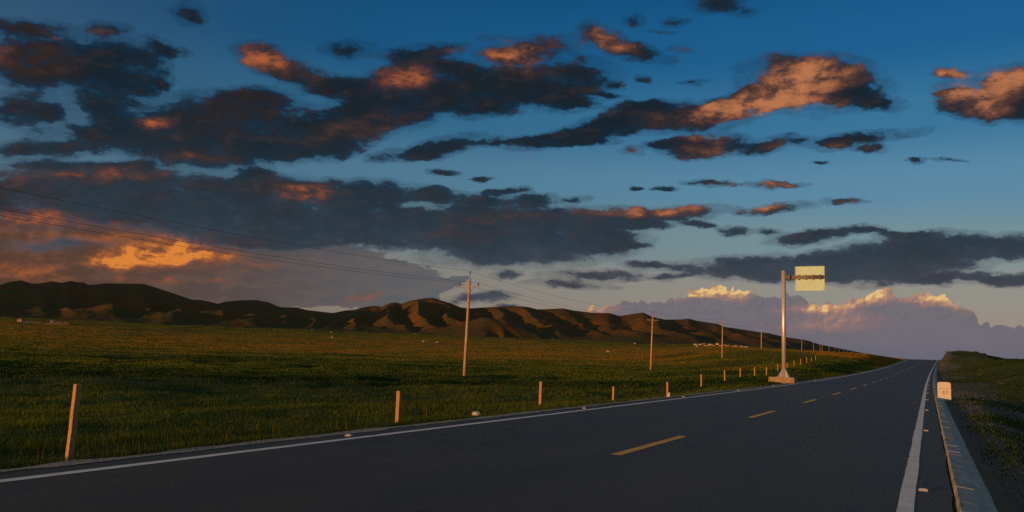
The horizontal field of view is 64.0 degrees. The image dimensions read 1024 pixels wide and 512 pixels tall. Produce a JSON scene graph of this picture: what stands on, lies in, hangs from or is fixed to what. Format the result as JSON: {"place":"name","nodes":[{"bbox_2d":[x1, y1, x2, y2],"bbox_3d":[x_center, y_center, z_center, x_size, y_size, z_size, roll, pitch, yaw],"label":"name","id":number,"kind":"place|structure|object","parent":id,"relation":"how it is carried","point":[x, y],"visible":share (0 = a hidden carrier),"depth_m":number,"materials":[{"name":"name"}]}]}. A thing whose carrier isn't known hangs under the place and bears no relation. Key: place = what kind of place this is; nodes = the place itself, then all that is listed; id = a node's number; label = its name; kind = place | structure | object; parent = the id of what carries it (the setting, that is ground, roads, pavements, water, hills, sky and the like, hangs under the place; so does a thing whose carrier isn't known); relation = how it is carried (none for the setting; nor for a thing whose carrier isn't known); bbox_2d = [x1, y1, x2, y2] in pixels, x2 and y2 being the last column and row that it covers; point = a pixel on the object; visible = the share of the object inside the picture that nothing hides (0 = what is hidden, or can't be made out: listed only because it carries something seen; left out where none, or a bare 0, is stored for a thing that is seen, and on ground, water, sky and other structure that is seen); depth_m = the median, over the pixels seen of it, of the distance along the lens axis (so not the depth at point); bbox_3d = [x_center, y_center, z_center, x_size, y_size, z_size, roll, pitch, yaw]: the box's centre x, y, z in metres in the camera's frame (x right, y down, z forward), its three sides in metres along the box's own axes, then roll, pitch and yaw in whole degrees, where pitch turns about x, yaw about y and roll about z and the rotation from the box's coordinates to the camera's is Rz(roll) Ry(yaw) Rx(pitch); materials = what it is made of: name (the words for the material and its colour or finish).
{"place":"outdoors","nodes":[
{"label":"outdoors","id":0,"kind":"place"},
{"bbox_2d":[0,280,860,352],"bbox_3d":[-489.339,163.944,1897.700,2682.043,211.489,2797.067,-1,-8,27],"label":"hills","id":1,"kind":"structure","parent":0,"point":[130,303],"depth_m":1763.55,"materials":[{"name":"brown soil"}]},
{"bbox_2d":[0,359,952,511],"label":"road","id":2,"kind":"structure","parent":0,"point":[847,448],"depth_m":10.09,"materials":[{"name":"grey asphalt"}]},
{"bbox_2d":[0,360,906,481],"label":"edge line","id":3,"kind":"object","parent":2,"relation":"on","point":[86,470],"visible":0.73,"depth_m":10.99,"materials":[{"name":"white paint"}]},
{"bbox_2d":[613,436,686,454],"bbox_3d":[2.265,3.017,13.128,0.150,0.001,3.600,-1,-8,27],"label":"lane marking","id":4,"kind":"object","parent":2,"relation":"on","point":[646,446],"visible":1,"depth_m":12.89,"materials":[{"name":"yellow paint"}]},
{"bbox_2d":[750,411,774,417],"bbox_3d":[6.698,4.212,21.843,0.150,0.001,3.600,-1,-8,27],"label":"lane marking","id":5,"kind":"object","parent":2,"relation":"on","point":[761,414],"visible":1,"depth_m":21.59,"materials":[{"name":"yellow paint"}]},
{"bbox_2d":[896,362,936,511],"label":"edge line","id":6,"kind":"object","parent":2,"relation":"on","point":[907,496],"visible":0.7,"depth_m":11.04,"materials":[{"name":"white paint"}]},
{"bbox_2d":[918,488,927,491],"bbox_3d":[4.603,2.614,9.168,0.099,0.026,0.089,-1,-8,27],"label":"road stud","id":7,"kind":"object","parent":2,"relation":"on","point":[923,489],"visible":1,"depth_m":9.14,"materials":[{"name":"white plastic"}]},
{"bbox_2d":[933,360,997,511],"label":"kerb","id":8,"kind":"structure","parent":2,"relation":"on","point":[971,492],"depth_m":10.78,"materials":[{"name":"concrete"}]},
{"bbox_2d":[937,382,950,400],"bbox_3d":[19.332,6.068,36.637,0.531,0.852,0.207,-1,-7,24],"label":"kilometre stone","id":9,"kind":"object","parent":8,"relation":"on","point":[943,390],"visible":0.91,"depth_m":36.55,"materials":[{"name":"white paint"}]},
{"bbox_2d":[0,316,1023,511],"bbox_3d":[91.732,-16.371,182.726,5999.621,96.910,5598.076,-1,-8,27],"label":"ground","id":10,"kind":"structure","parent":0,"point":[1001,502],"depth_m":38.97,"materials":[{"name":"green plant"}]},
{"bbox_2d":[41,322,66,324],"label":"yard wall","id":11,"kind":"structure","parent":10,"relation":"on","point":[54,323],"depth_m":865.64,"materials":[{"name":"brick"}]},
{"bbox_2d":[52,321,67,323],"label":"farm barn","id":12,"kind":"structure","parent":10,"relation":"on","point":[60,322],"depth_m":897.79,"materials":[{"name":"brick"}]},
{"bbox_2d":[65,384,81,460],"bbox_3d":[-5.177,2.049,9.648,0.073,1.073,0.071,-1,-8,33],"label":"roadside post","id":13,"kind":"object","parent":10,"relation":"on","point":[73,422],"visible":0.79,"depth_m":9.64,"materials":[{"name":"wood"}]},
{"bbox_2d":[395,391,401,421],"bbox_3d":[-2.521,3.455,18.124,0.088,0.932,0.088,-1,-8,24],"label":"roadside post","id":14,"kind":"object","parent":10,"relation":"on","point":[398,405],"visible":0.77,"depth_m":18.11,"materials":[{"name":"wood"}]},
{"bbox_2d":[0,359,906,471],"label":"verge","id":15,"kind":"structure","parent":10,"relation":"on","point":[65,463],"depth_m":12.10,"materials":[{"name":"grey gravel"}]},
{"bbox_2d":[459,271,478,375],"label":"utility pole","id":16,"kind":"object","parent":10,"relation":"on","point":[469,286],"visible":0.95,"depth_m":68.85,"materials":[{"name":"wood"}]},
{"bbox_2d":[0,187,766,323],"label":"power cable","id":17,"kind":"object","parent":16,"relation":"attached to","point":[287,243],"visible":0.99,"depth_m":46.66,"materials":[{"name":"metal"}]},
{"bbox_2d":[0,215,804,340],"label":"power cable","id":18,"kind":"object","parent":16,"relation":"attached to","point":[283,261],"visible":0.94,"depth_m":47.89,"materials":[{"name":"metal"}]},
{"bbox_2d":[2,209,814,342],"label":"power cable","id":19,"kind":"object","parent":16,"relation":"attached to","point":[301,260],"visible":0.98,"depth_m":46.04,"materials":[{"name":"metal"}]},
{"bbox_2d":[472,411,479,415],"bbox_3d":[-0.786,3.452,17.958,0.196,0.092,0.159,-1,-8,27],"label":"stone","id":20,"kind":"object","parent":10,"relation":"on","point":[476,413],"visible":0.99,"depth_m":17.91,"materials":[{"name":"grey stone"}]},
{"bbox_2d":[539,382,542,404],"bbox_3d":[0.928,4.547,26.595,0.089,0.932,0.092,-1,-9,28],"label":"roadside post","id":21,"kind":"object","parent":10,"relation":"on","point":[540,390],"visible":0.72,"depth_m":26.57,"materials":[{"name":"wood"}]},
{"bbox_2d":[612,386,614,399],"bbox_3d":[4.175,5.840,33.718,0.093,0.932,0.097,-1,-7,35],"label":"roadside post","id":22,"kind":"object","parent":10,"relation":"on","point":[613,392],"visible":0.59,"depth_m":33.72,"materials":[{"name":"wood"}]},
{"bbox_2d":[646,312,658,369],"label":"utility pole","id":23,"kind":"object","parent":10,"relation":"on","point":[651,343],"visible":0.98,"depth_m":123.12,"materials":[{"name":"wood"}]},
{"bbox_2d":[666,382,668,394],"bbox_3d":[7.182,6.288,37.834,0.092,0.928,0.089,-3,-8,27],"label":"roadside post","id":24,"kind":"object","parent":10,"relation":"on","point":[667,387],"visible":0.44,"depth_m":37.83,"materials":[{"name":"wood"}]},
{"bbox_2d":[718,318,726,357],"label":"utility pole","id":25,"kind":"object","parent":10,"relation":"on","point":[722,337],"visible":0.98,"depth_m":180.69,"materials":[{"name":"wood"}]},
{"bbox_2d":[769,266,824,382],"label":"road sign","id":26,"kind":"object","parent":10,"relation":"on","point":[809,278],"visible":0.97,"depth_m":55.72,"materials":[{"name":"metal"}]},
{"bbox_2d":[0,0,1023,359],"label":"sky","id":27,"kind":"structure","parent":0,"point":[671,158],"materials":[{"name":"blue"}]},
{"bbox_2d":[948,390,1023,511],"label":"gravel","id":28,"kind":"structure","parent":0,"point":[1001,473],"depth_m":16.75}
]}

